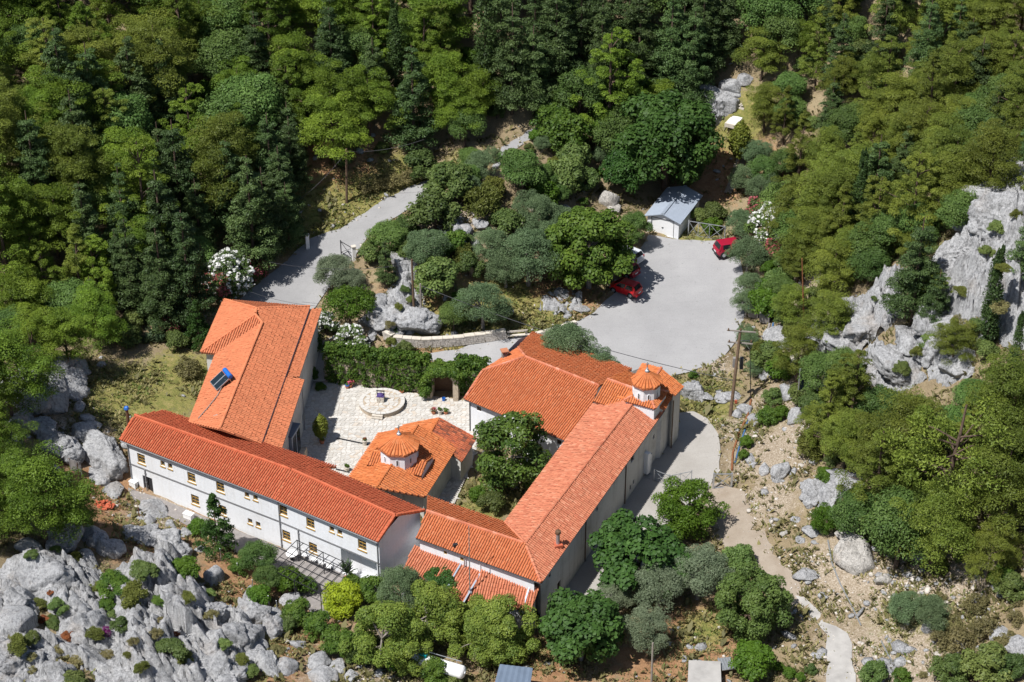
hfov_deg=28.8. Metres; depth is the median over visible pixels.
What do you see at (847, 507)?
oak tree
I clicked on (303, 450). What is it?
pillar
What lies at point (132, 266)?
conifer tree
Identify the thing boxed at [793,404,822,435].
pine tree
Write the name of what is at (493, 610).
pine tree
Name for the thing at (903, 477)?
pine tree
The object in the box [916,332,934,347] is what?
shrub
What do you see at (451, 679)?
shrub
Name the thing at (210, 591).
shrub
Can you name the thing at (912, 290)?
oak tree
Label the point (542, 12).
conifer tree
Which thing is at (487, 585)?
lean to
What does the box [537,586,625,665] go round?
fig tree
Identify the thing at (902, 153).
conifer tree
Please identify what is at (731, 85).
boulder
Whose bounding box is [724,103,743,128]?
grave
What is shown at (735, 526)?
gravel track
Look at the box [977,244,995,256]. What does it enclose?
shrub
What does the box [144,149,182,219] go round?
conifer tree
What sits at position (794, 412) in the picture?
boulder
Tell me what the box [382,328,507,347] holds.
garden wall
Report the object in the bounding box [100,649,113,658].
dry bush
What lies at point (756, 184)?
olive tree
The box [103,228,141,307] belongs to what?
conifer tree
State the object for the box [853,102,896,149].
pine tree
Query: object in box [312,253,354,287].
olive tree
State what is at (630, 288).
parked car
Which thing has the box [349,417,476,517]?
church
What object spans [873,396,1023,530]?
pine tree
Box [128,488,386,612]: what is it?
house terrace
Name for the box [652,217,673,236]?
door
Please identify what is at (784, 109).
pine tree
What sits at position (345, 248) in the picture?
road gate
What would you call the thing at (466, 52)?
shrub
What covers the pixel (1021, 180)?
pine tree
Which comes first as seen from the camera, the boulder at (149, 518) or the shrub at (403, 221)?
the boulder at (149, 518)
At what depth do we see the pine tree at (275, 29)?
234.07 m
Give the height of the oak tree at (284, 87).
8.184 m
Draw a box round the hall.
[463,331,631,459]
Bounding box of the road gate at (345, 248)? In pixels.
[340,240,351,257]
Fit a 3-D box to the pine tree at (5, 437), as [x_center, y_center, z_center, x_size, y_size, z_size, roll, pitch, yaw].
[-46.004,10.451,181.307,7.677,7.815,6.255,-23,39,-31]
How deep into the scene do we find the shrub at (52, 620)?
167.07 m
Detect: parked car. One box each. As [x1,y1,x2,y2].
[607,278,642,298]
[621,262,640,278]
[622,247,644,263]
[712,237,740,258]
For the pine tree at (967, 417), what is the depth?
175.66 m
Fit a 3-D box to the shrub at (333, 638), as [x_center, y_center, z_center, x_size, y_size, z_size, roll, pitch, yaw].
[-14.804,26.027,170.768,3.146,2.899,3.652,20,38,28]
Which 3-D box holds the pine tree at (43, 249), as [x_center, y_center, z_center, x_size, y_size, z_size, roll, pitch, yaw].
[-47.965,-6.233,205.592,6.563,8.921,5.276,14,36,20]
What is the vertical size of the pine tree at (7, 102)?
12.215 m
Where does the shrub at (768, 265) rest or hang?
on the ground at (710, 182)
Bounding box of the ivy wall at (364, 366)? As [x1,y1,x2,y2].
[320,341,491,395]
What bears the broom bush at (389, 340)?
on the ground at (710, 182)
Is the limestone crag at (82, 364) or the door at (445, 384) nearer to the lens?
the limestone crag at (82, 364)
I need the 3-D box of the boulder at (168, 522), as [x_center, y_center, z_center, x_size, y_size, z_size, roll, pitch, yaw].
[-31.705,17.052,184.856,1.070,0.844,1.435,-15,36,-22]
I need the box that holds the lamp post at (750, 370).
[741,340,750,398]
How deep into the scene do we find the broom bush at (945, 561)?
172.80 m
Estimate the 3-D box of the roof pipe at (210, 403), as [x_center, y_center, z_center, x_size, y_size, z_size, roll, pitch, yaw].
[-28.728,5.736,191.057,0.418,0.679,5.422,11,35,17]
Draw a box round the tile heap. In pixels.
[95,500,115,509]
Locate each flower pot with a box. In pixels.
[344,463,349,470]
[347,379,354,387]
[362,437,366,445]
[397,386,404,392]
[430,407,436,414]
[437,407,442,414]
[442,408,449,414]
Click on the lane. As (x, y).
(695, 448)
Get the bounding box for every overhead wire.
[271,262,410,268]
[348,139,423,151]
[422,286,736,380]
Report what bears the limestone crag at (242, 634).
on the ground at (710, 182)
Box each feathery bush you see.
[650,475,730,541]
[809,502,843,534]
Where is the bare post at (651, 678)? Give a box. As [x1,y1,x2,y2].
[650,642,653,681]
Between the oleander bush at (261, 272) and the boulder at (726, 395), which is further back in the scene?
the oleander bush at (261, 272)
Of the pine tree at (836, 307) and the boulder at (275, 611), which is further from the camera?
the pine tree at (836, 307)
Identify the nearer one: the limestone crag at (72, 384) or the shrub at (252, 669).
the shrub at (252, 669)
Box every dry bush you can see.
[25,652,36,661]
[26,665,36,674]
[55,644,63,654]
[68,655,82,665]
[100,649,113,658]
[126,637,139,645]
[148,627,163,639]
[173,355,200,378]
[194,576,205,583]
[202,609,218,618]
[269,643,285,654]
[356,181,371,194]
[371,177,387,191]
[383,171,403,189]
[385,321,395,328]
[398,169,418,184]
[919,671,927,677]
[929,628,953,650]
[938,592,947,600]
[942,614,961,632]
[946,625,977,653]
[953,314,961,322]
[954,610,962,617]
[960,316,980,336]
[961,592,989,615]
[967,622,974,629]
[971,616,1000,639]
[989,299,1010,314]
[991,632,1010,647]
[1006,609,1023,628]
[1006,630,1015,636]
[1013,600,1022,606]
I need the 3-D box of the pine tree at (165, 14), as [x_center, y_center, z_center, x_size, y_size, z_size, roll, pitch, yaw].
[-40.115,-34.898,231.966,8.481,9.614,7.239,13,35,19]
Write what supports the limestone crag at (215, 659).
on the ground at (710, 182)
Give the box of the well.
[376,390,384,402]
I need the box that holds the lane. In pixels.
[566,411,720,597]
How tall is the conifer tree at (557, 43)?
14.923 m
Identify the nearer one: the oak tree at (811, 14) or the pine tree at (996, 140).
the pine tree at (996, 140)
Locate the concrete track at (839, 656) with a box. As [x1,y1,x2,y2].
[795,595,855,681]
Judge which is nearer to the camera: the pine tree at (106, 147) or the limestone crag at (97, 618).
the limestone crag at (97, 618)
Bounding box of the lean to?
[400,543,538,629]
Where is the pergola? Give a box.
[268,540,349,609]
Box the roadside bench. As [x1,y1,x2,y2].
[507,329,527,339]
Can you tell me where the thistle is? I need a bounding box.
[102,625,111,636]
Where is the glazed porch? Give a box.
[288,422,300,453]
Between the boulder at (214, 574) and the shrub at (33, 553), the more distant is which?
the boulder at (214, 574)
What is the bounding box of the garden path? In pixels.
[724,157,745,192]
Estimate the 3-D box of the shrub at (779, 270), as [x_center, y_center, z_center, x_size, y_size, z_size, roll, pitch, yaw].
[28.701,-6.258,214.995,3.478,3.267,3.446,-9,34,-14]
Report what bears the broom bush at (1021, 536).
on the ground at (710, 182)
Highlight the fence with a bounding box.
[668,470,691,485]
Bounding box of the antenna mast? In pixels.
[468,526,471,593]
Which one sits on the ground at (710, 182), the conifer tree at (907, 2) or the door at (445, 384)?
the conifer tree at (907, 2)
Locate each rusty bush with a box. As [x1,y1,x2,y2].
[38,614,49,622]
[60,630,72,641]
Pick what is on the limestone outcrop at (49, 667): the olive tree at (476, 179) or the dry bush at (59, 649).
the dry bush at (59, 649)
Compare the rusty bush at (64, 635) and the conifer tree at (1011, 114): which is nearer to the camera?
the rusty bush at (64, 635)
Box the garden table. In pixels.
[286,550,297,560]
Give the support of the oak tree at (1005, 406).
on the ground at (710, 182)
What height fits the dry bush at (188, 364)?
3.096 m
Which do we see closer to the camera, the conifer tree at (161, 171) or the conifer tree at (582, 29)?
the conifer tree at (161, 171)
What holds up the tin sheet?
on the ground at (710, 182)
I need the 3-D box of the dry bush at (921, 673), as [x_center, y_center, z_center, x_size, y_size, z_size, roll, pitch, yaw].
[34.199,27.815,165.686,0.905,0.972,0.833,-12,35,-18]
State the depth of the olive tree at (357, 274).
214.00 m
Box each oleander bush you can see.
[161,315,183,333]
[200,272,232,303]
[201,247,254,299]
[225,255,256,282]
[252,258,269,281]
[317,310,339,335]
[332,323,370,346]
[744,201,789,246]
[745,196,762,225]
[764,238,781,259]
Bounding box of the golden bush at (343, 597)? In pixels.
[321,577,362,620]
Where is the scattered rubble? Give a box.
[25,62,1023,681]
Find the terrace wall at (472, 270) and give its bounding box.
[470,266,489,273]
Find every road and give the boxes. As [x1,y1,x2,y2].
[238,180,428,308]
[497,126,541,158]
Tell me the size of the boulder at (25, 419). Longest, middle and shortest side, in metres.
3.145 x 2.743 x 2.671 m
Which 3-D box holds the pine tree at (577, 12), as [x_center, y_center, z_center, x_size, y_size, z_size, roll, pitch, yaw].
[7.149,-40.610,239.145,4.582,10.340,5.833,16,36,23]
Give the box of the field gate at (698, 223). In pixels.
[688,220,725,238]
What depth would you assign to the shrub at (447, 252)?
216.31 m
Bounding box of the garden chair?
[326,561,331,571]
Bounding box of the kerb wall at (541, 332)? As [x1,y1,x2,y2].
[528,320,576,334]
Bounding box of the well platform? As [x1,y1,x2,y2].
[359,388,404,419]
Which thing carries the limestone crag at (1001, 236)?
on the ground at (710, 182)
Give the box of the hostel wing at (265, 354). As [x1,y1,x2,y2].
[188,298,321,450]
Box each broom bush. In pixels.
[7,632,27,656]
[32,597,47,607]
[71,550,82,561]
[85,625,104,640]
[89,581,102,592]
[120,579,149,608]
[122,651,130,658]
[133,661,149,673]
[176,650,193,667]
[181,590,195,603]
[235,652,249,665]
[385,336,396,345]
[394,302,402,310]
[452,242,475,264]
[460,181,501,218]
[484,175,506,198]
[546,156,558,163]
[749,339,766,361]
[781,322,805,339]
[795,428,823,462]
[909,345,922,357]
[929,555,949,574]
[951,286,967,297]
[994,262,1011,272]
[1009,208,1022,217]
[1014,531,1023,544]
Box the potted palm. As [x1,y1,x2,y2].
[338,557,357,575]
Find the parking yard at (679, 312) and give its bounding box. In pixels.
[430,235,744,375]
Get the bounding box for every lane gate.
[653,469,669,483]
[712,473,732,488]
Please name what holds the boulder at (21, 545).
on the ground at (710, 182)
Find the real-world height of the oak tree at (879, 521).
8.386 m
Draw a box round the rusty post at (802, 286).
[801,258,803,314]
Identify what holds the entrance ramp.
on the ground at (710, 182)
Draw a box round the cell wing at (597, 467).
[504,400,664,621]
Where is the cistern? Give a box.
[688,660,720,681]
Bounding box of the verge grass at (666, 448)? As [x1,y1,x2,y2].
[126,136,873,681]
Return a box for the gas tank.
[410,649,465,678]
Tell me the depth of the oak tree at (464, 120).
230.40 m
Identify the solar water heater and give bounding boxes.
[210,367,232,390]
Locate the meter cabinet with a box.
[128,479,137,489]
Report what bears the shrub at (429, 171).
on the ground at (710, 182)
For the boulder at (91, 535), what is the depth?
178.85 m
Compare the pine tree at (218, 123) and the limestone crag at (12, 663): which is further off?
the pine tree at (218, 123)
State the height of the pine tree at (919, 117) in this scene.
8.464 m
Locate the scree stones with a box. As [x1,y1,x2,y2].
[56,157,1023,681]
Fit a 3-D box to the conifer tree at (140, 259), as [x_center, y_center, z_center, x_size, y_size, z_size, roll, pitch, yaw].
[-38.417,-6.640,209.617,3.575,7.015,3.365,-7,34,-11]
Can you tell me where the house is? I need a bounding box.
[119,406,424,588]
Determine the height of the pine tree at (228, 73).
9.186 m
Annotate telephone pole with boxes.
[344,149,347,203]
[411,259,414,306]
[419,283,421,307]
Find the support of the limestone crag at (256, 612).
on the ground at (710, 182)
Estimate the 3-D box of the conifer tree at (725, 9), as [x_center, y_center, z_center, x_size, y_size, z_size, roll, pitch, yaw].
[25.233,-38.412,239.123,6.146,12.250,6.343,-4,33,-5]
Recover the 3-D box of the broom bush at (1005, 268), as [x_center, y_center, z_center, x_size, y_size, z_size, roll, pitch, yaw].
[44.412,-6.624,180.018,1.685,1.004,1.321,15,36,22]
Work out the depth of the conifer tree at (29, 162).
208.22 m
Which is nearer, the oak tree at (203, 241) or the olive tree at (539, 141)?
the oak tree at (203, 241)
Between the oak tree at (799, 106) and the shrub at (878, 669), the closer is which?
the shrub at (878, 669)
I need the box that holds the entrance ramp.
[312,340,330,380]
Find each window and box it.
[137,453,145,465]
[187,472,195,484]
[191,494,199,507]
[216,481,224,494]
[280,505,287,518]
[282,530,290,543]
[306,517,314,530]
[308,542,317,555]
[357,539,366,552]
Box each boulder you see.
[0,605,38,636]
[4,409,33,428]
[14,537,43,552]
[40,392,68,414]
[71,422,88,442]
[73,400,85,412]
[79,548,98,567]
[81,524,108,548]
[83,420,102,429]
[89,467,110,486]
[96,538,126,558]
[102,481,123,499]
[137,498,167,519]
[142,513,155,523]
[165,519,175,526]
[181,527,191,537]
[194,546,206,551]
[203,565,224,587]
[242,585,259,603]
[246,641,265,663]
[257,637,268,648]
[270,607,281,615]
[277,657,298,675]
[279,592,301,605]
[289,640,306,648]
[307,651,331,669]
[307,665,338,681]
[329,658,345,674]
[344,669,358,681]
[358,314,369,327]
[367,332,376,341]
[373,293,386,305]
[445,220,462,230]
[460,223,471,233]
[472,218,488,229]
[492,162,501,168]
[573,304,589,312]
[598,190,619,206]
[607,203,620,213]
[702,392,713,400]
[714,392,727,403]
[718,78,741,92]
[722,391,740,401]
[724,91,740,97]
[732,409,741,417]
[736,403,752,414]
[737,73,753,85]
[744,453,754,463]
[747,413,756,420]
[759,462,769,475]
[770,462,790,478]
[771,477,781,482]
[779,383,794,401]
[779,530,787,535]
[787,407,803,424]
[790,516,800,522]
[792,567,819,580]
[795,536,804,543]
[801,525,819,537]
[833,533,874,575]
[834,529,850,538]
[875,573,892,584]
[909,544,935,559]
[926,314,954,336]
[938,357,971,377]
[989,625,1011,640]
[1004,634,1023,654]
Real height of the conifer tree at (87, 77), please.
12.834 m
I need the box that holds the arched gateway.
[418,358,468,400]
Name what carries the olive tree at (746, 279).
on the ground at (710, 182)
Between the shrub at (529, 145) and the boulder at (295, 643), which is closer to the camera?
the boulder at (295, 643)
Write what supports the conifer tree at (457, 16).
on the ground at (710, 182)
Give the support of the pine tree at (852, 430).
on the ground at (710, 182)
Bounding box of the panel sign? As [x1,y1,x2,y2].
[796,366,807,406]
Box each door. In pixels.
[144,476,153,491]
[434,377,452,390]
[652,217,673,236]
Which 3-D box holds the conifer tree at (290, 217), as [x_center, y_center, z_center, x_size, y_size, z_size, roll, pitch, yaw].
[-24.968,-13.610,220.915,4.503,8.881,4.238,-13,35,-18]
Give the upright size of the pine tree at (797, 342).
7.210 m
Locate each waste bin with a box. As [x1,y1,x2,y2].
[748,302,758,317]
[759,312,770,322]
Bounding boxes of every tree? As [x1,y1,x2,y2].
[0,0,48,54]
[0,17,36,82]
[0,39,14,62]
[0,62,19,105]
[0,76,51,178]
[0,123,31,180]
[0,154,29,238]
[0,177,43,266]
[0,180,39,284]
[0,266,57,327]
[0,303,27,334]
[0,315,66,417]
[0,357,24,413]
[0,401,11,455]
[0,419,45,480]
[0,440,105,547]
[0,460,13,493]
[0,478,32,539]
[1,21,62,68]
[5,306,65,375]
[7,110,65,212]
[11,0,70,28]
[12,61,105,123]
[12,238,66,312]
[13,16,82,95]
[13,85,64,145]
[21,182,83,258]
[27,0,74,33]
[27,120,113,207]
[30,306,101,361]
[35,0,72,34]
[39,27,100,143]
[43,275,85,320]
[45,489,97,529]
[52,90,109,188]
[54,0,80,22]
[58,24,132,85]
[58,42,124,99]
[58,223,103,284]
[64,1,122,77]
[65,181,109,278]
[66,280,129,349]
[73,0,140,53]
[74,42,110,142]
[77,233,117,306]
[78,171,130,222]
[79,276,108,331]
[83,87,138,162]
[87,0,134,56]
[89,91,156,150]
[92,125,157,202]
[92,208,172,276]
[96,13,161,95]
[97,135,180,242]
[103,162,142,259]
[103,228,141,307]
[104,219,157,311]
[111,187,152,223]
[112,36,163,127]
[121,16,199,121]
[128,0,193,33]
[135,170,190,271]
[136,222,188,334]
[136,252,154,302]
[140,0,205,64]
[144,121,179,191]
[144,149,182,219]
[145,0,190,29]
[146,38,187,129]
[154,0,210,80]
[154,119,208,223]
[156,82,213,159]
[156,210,218,326]
[173,0,245,40]
[176,109,256,176]
[182,180,220,249]
[183,111,260,211]
[183,299,209,351]
[186,235,215,267]
[192,493,238,562]
[193,0,248,39]
[194,27,258,80]
[194,89,273,156]
[208,139,252,235]
[209,55,261,96]
[213,0,271,32]
[213,71,285,135]
[216,102,268,171]
[223,155,282,272]
[235,0,309,58]
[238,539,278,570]
[239,11,275,74]
[242,167,296,264]
[246,112,300,202]
[252,72,298,132]
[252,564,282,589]
[257,0,294,25]
[262,31,327,100]
[262,146,306,227]
[271,49,324,124]
[272,101,304,170]
[273,116,314,194]
[275,182,307,249]
[281,0,343,35]
[287,58,372,146]
[294,54,324,84]
[295,83,374,168]
[306,0,371,37]
[308,7,352,89]
[312,0,347,73]
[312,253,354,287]
[312,413,328,438]
[319,284,376,324]
[322,64,412,140]
[329,23,385,67]
[333,0,401,37]
[335,268,365,292]
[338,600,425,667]
[350,0,396,60]
[356,37,396,116]
[364,219,409,254]
[373,241,398,286]
[376,564,427,607]
[380,45,441,150]
[380,628,433,677]
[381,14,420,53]
[385,0,406,96]
[392,579,466,644]
[397,0,479,55]
[398,0,416,13]
[402,0,448,93]
[402,229,450,263]
[403,48,477,126]
[419,0,463,66]
[423,566,458,589]
[427,82,486,141]
[436,0,465,28]
[438,301,471,330]
[441,610,468,639]
[444,63,501,120]
[444,105,487,147]
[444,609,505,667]
[449,281,513,330]
[456,147,478,165]
[464,149,496,181]
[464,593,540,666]
[465,164,481,183]
[466,175,480,190]
[466,592,485,609]
[468,0,472,17]
[470,0,502,112]
[471,226,510,264]
[473,410,551,492]
[474,0,523,13]
[478,0,519,73]
[484,145,501,158]
[484,247,522,287]
[487,2,542,114]
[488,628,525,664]
[496,148,546,196]
[498,226,561,286]
[507,26,557,115]
[509,0,559,72]
[511,188,557,226]
[523,218,555,253]
[527,163,557,185]
[531,0,558,33]
[533,135,550,152]
[536,0,584,91]
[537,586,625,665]
[540,321,597,355]
[542,205,573,223]
[543,0,587,51]
[544,89,570,108]
[544,205,636,289]
[546,183,572,204]
[553,63,608,119]
[560,0,598,70]
[561,0,588,26]
[566,27,648,127]
[576,5,626,106]
[585,343,620,364]
[586,508,693,598]
[587,0,625,39]
[590,146,609,164]
[591,104,638,151]
[596,582,635,609]
[599,144,655,194]
[603,0,646,57]
[608,88,724,191]
[609,0,664,83]
[620,210,652,246]
[621,602,672,655]
[624,0,681,23]
[628,558,691,615]
[633,23,676,76]
[644,0,699,92]
[645,78,674,94]
[664,0,705,14]
[671,6,715,102]
[672,9,698,72]
[674,542,735,599]
[678,0,728,25]
[683,0,726,80]
[702,0,745,64]
[714,561,794,643]
[724,209,755,238]
[724,234,771,272]
[727,119,751,163]
[727,159,762,193]
[729,291,756,317]
[730,25,790,81]
[732,0,788,30]
[732,271,763,293]
[734,323,758,339]
[739,139,773,161]
[741,333,760,350]
[743,81,788,132]
[743,360,762,376]
[744,172,778,197]
[746,154,781,187]
[751,8,805,64]
[756,179,804,210]
[761,172,815,235]
[761,273,795,299]
[769,85,798,145]
[769,283,810,325]
[770,71,807,98]
[770,146,798,177]
[770,205,815,244]
[771,323,819,382]
[772,0,823,20]
[772,95,807,129]
[772,235,816,282]
[776,206,837,276]
[783,110,815,174]
[792,15,830,57]
[793,167,846,230]
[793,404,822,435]
[795,16,830,91]
[797,350,833,392]
[799,289,857,342]
[800,124,845,173]
[802,370,847,456]
[803,0,830,22]
[803,236,856,299]
[809,142,859,221]
[812,77,843,128]
[813,50,862,103]
[814,181,857,250]
[815,155,873,229]
[815,349,882,420]
[816,402,855,435]
[817,0,858,43]
[819,366,870,406]
[820,12,857,94]
[820,407,879,472]
[820,410,867,469]
[821,0,851,38]
[821,147,838,165]
[822,103,865,148]
[823,345,865,378]
[824,225,863,285]
[826,485,877,534]
[830,141,897,204]
[833,429,921,521]
[835,52,860,82]
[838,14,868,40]
[840,101,868,125]
[846,213,902,268]
[846,245,891,285]
[847,0,861,13]
[847,131,864,159]
[847,147,869,227]
[847,385,947,484]
[848,175,899,247]
[850,52,899,98]
[852,134,894,213]
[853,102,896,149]
[853,383,902,428]
[854,35,918,135]
[856,70,922,143]
[856,484,937,569]
[858,0,902,72]
[864,0,928,48]
[866,207,910,260]
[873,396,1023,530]
[874,194,902,250]
[874,447,938,506]
[875,151,950,247]
[878,217,943,326]
[881,100,924,161]
[885,0,913,23]
[886,590,923,624]
[887,110,922,144]
[888,172,914,197]
[889,480,987,577]
[890,125,918,185]
[892,97,947,158]
[895,232,931,256]
[898,200,951,240]
[899,394,934,409]
[901,0,945,76]
[901,61,951,104]
[903,277,924,296]
[905,0,944,27]
[905,25,940,65]
[908,112,968,158]
[909,123,996,193]
[909,132,946,197]
[911,51,947,122]
[911,594,952,631]
[914,269,952,302]
[915,0,948,42]
[915,269,951,327]
[917,150,987,227]
[919,36,999,99]
[924,94,976,136]
[926,317,980,365]
[931,10,956,60]
[933,0,985,29]
[934,188,978,233]
[935,404,974,447]
[944,0,969,54]
[945,422,1023,533]
[947,401,985,460]
[949,38,995,101]
[950,103,1005,141]
[950,378,986,414]
[952,0,985,14]
[955,117,1023,190]
[957,0,1020,38]
[957,91,987,108]
[957,101,969,112]
[958,30,1023,92]
[960,20,981,53]
[962,516,1023,583]
[964,346,1023,445]
[974,73,1019,119]
[976,388,1023,426]
[977,244,1006,353]
[979,0,1008,37]
[985,27,1023,63]
[985,60,1023,131]
[987,80,1010,131]
[990,61,1023,151]
[991,30,1023,89]
[997,129,1023,160]
[1000,455,1023,509]
[1003,67,1023,130]
[1005,219,1023,280]
[1006,311,1023,368]
[1007,0,1023,32]
[1013,3,1023,24]
[1014,103,1023,137]
[1016,130,1023,162]
[1016,163,1023,189]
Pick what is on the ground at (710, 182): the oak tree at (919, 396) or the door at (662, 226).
the oak tree at (919, 396)
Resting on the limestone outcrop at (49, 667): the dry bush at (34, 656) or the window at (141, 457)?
the dry bush at (34, 656)
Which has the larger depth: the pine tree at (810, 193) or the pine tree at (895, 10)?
the pine tree at (895, 10)
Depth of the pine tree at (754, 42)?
236.10 m
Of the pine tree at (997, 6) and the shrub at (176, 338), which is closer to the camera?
the shrub at (176, 338)
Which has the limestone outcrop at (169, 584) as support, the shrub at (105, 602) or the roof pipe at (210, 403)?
the shrub at (105, 602)
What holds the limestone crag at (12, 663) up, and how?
on the ground at (710, 182)
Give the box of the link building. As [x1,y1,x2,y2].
[416,495,540,591]
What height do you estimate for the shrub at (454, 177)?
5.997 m
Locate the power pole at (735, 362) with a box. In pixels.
[727,328,755,416]
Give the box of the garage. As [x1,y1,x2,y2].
[645,185,702,238]
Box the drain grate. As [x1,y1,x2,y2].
[337,437,367,444]
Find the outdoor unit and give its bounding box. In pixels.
[182,510,194,519]
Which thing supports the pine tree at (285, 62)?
on the ground at (710, 182)
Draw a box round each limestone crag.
[0,568,7,578]
[0,646,44,677]
[2,548,75,593]
[2,585,32,605]
[6,386,52,415]
[19,353,90,401]
[27,416,57,435]
[36,431,86,464]
[45,520,84,554]
[58,608,109,643]
[74,357,91,378]
[82,429,126,480]
[123,523,160,547]
[155,527,192,554]
[173,628,202,644]
[198,650,233,675]
[200,628,230,657]
[203,601,227,623]
[212,661,251,681]
[221,622,264,649]
[236,597,271,623]
[253,649,279,677]
[262,613,285,639]
[367,305,396,331]
[387,304,442,334]
[390,251,417,280]
[680,380,706,401]
[699,84,739,116]
[711,103,724,125]
[761,324,790,348]
[799,478,824,508]
[805,317,834,354]
[817,481,844,506]
[821,322,855,353]
[825,468,866,490]
[837,294,864,322]
[842,307,883,346]
[870,344,918,387]
[894,325,919,356]
[911,301,946,335]
[912,336,941,368]
[922,267,948,292]
[932,233,959,260]
[937,225,974,276]
[950,220,967,233]
[961,173,1023,199]
[966,191,1023,239]
[968,230,1009,255]
[988,157,1023,176]
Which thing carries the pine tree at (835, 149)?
on the ground at (710, 182)
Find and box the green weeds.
[11,53,1023,681]
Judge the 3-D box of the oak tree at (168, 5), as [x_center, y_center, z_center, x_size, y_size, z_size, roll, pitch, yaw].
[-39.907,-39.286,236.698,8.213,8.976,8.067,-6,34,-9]
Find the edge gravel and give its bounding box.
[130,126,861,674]
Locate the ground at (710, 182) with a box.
[0,0,1023,681]
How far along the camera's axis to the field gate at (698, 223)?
227.14 m
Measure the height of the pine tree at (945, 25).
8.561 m
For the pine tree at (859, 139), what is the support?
on the ground at (710, 182)
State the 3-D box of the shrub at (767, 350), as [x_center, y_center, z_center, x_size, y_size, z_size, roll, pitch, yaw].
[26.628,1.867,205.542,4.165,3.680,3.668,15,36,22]
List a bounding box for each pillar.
[298,446,307,456]
[304,233,309,248]
[351,245,355,261]
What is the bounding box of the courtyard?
[300,381,478,503]
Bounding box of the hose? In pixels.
[734,420,747,462]
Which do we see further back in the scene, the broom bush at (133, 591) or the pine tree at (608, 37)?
the pine tree at (608, 37)
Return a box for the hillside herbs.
[0,48,1023,681]
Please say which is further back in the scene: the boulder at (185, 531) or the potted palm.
the boulder at (185, 531)
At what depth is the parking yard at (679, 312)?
215.70 m
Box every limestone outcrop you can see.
[0,578,39,616]
[0,626,111,681]
[35,549,111,649]
[100,540,214,681]
[204,604,253,681]
[368,271,425,335]
[540,287,581,313]
[856,263,902,349]
[860,337,926,390]
[926,343,975,386]
[943,189,1023,349]
[1005,176,1023,193]
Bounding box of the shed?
[495,664,532,681]
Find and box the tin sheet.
[717,657,735,670]
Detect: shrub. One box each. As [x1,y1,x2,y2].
[23,549,38,559]
[24,629,40,646]
[44,613,59,630]
[47,597,69,615]
[49,545,61,552]
[62,669,88,681]
[96,568,130,598]
[98,598,115,610]
[107,609,116,617]
[109,616,127,633]
[112,322,142,348]
[122,307,145,325]
[129,559,159,581]
[151,594,163,606]
[155,637,188,659]
[165,329,189,350]
[171,555,200,578]
[173,104,199,128]
[186,517,208,535]
[191,79,220,101]
[206,588,216,595]
[218,637,232,650]
[227,558,249,576]
[246,584,270,604]
[246,663,259,678]
[275,565,307,592]
[280,614,300,633]
[282,596,315,629]
[297,575,317,593]
[303,609,339,642]
[312,366,318,379]
[315,382,326,390]
[317,332,324,351]
[319,627,355,657]
[328,286,347,306]
[331,149,351,166]
[342,572,359,589]
[344,645,364,663]
[356,290,376,303]
[358,238,384,262]
[358,574,384,604]
[373,141,390,154]
[382,655,405,671]
[389,238,418,260]
[396,214,420,238]
[396,339,414,350]
[399,284,410,292]
[403,147,438,179]
[404,189,462,229]
[406,295,415,302]
[413,255,458,297]
[418,655,447,681]
[421,160,474,201]
[426,161,453,187]
[437,229,466,252]
[440,248,453,256]
[447,675,463,681]
[451,291,462,300]
[452,251,485,277]
[458,46,476,71]
[465,234,474,242]
[468,485,486,502]
[476,491,505,514]
[487,104,505,118]
[488,208,525,235]
[523,142,534,151]
[526,176,559,205]
[528,100,565,138]
[528,129,539,139]
[542,107,591,151]
[547,155,587,192]
[556,141,592,164]
[574,166,601,191]
[578,197,588,204]
[582,139,590,146]
[583,106,616,137]
[596,168,603,174]
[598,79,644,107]
[622,68,652,88]
[668,156,705,186]
[688,370,698,378]
[690,207,707,223]
[702,217,723,235]
[704,201,727,218]
[721,543,756,570]
[728,639,776,681]
[738,449,749,458]
[739,435,754,447]
[747,286,782,317]
[749,340,780,369]
[754,275,768,289]
[755,405,777,425]
[759,259,777,274]
[760,387,781,406]
[763,266,794,280]
[765,354,791,380]
[771,246,796,269]
[772,304,796,323]
[773,662,784,670]
[774,404,789,420]
[782,666,795,678]
[787,383,811,405]
[793,55,818,72]
[795,672,805,681]
[797,390,825,415]
[798,150,813,163]
[804,663,817,675]
[805,286,826,306]
[806,115,821,128]
[814,466,832,482]
[822,455,840,467]
[848,38,872,59]
[856,660,888,681]
[865,529,892,550]
[883,537,908,557]
[891,666,912,681]
[892,360,911,375]
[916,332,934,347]
[927,653,968,681]
[930,245,938,253]
[951,549,964,562]
[959,641,1013,681]
[969,317,982,331]
[975,338,1000,358]
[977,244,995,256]
[986,219,1004,233]
[986,563,1014,585]
[992,571,1023,603]
[995,653,1023,679]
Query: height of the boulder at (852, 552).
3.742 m
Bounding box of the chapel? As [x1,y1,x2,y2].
[594,362,683,457]
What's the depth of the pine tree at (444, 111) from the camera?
230.44 m
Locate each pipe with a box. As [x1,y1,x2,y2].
[198,386,222,418]
[731,399,751,470]
[827,540,860,625]
[881,640,893,662]
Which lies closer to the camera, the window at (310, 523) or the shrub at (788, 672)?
the shrub at (788, 672)
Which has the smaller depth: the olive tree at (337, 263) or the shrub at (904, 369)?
the shrub at (904, 369)
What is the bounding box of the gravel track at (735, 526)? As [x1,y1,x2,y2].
[705,482,800,608]
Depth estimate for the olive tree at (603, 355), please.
204.75 m

